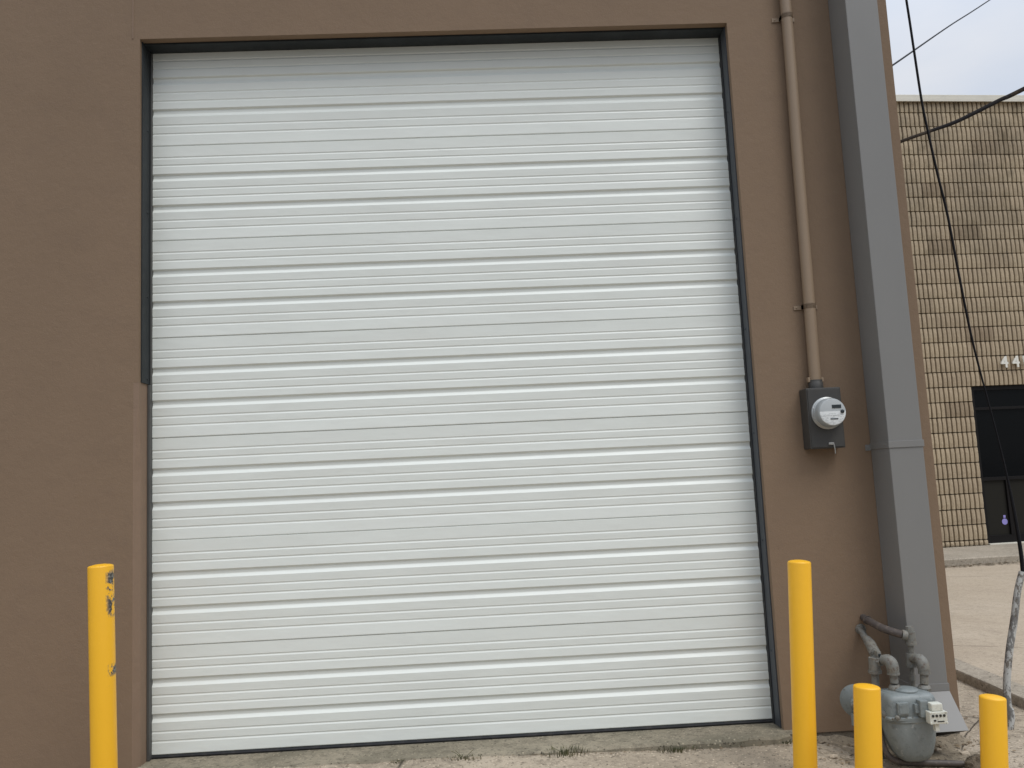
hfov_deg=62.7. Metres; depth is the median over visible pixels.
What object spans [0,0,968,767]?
brown building
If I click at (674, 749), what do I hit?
weed
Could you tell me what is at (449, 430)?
garage door
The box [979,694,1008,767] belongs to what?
bollard
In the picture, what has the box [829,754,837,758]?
stone
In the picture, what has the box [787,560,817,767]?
bollard
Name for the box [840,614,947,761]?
gas meter
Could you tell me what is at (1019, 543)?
cable
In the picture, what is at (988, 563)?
gutter debris
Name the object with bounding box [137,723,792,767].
door sill
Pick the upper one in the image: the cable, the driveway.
the cable
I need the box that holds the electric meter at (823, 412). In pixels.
[799,377,845,453]
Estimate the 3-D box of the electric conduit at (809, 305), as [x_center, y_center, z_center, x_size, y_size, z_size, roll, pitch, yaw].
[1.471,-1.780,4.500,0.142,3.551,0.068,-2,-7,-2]
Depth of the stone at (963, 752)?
3.94 m
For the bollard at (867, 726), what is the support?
on the driveway
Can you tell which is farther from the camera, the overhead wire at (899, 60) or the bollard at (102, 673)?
the overhead wire at (899, 60)
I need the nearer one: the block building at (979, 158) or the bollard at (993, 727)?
the bollard at (993, 727)
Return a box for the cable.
[905,0,1023,571]
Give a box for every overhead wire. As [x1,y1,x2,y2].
[892,0,989,65]
[900,87,1023,142]
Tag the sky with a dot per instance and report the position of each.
(982, 53)
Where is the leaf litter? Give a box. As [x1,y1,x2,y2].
[281,715,1023,767]
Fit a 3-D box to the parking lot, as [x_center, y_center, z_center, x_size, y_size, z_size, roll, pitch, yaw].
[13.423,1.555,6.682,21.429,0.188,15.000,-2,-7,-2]
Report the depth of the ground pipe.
3.76 m
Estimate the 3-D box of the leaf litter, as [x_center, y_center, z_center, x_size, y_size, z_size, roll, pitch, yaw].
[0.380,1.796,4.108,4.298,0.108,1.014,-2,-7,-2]
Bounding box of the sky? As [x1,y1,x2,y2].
[886,0,1023,94]
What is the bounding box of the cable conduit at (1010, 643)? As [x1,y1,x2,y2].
[1003,571,1023,729]
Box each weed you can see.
[446,749,480,760]
[543,745,589,757]
[657,745,699,753]
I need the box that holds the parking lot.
[945,562,1023,685]
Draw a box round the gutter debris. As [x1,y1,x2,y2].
[945,561,1019,567]
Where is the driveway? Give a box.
[267,679,1023,767]
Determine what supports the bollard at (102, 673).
on the driveway
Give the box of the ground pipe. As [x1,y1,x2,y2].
[882,729,964,766]
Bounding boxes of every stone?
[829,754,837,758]
[958,751,969,753]
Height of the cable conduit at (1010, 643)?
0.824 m
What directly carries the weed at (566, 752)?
on the driveway
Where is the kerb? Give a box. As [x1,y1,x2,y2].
[955,658,1023,708]
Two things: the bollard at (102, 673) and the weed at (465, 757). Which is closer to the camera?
the bollard at (102, 673)
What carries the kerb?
on the ground
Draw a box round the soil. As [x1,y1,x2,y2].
[817,734,979,767]
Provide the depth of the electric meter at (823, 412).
4.20 m
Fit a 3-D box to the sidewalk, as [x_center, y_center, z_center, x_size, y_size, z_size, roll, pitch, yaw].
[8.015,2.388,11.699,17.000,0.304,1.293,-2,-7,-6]
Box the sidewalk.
[943,543,1023,566]
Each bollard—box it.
[87,564,117,767]
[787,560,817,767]
[853,683,882,767]
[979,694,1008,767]
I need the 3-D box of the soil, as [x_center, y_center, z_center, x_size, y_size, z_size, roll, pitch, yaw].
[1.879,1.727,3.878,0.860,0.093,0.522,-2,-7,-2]
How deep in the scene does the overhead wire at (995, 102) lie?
7.69 m
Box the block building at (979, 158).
[896,95,1023,547]
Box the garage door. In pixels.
[147,36,774,760]
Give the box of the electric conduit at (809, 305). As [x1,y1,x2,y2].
[772,0,820,379]

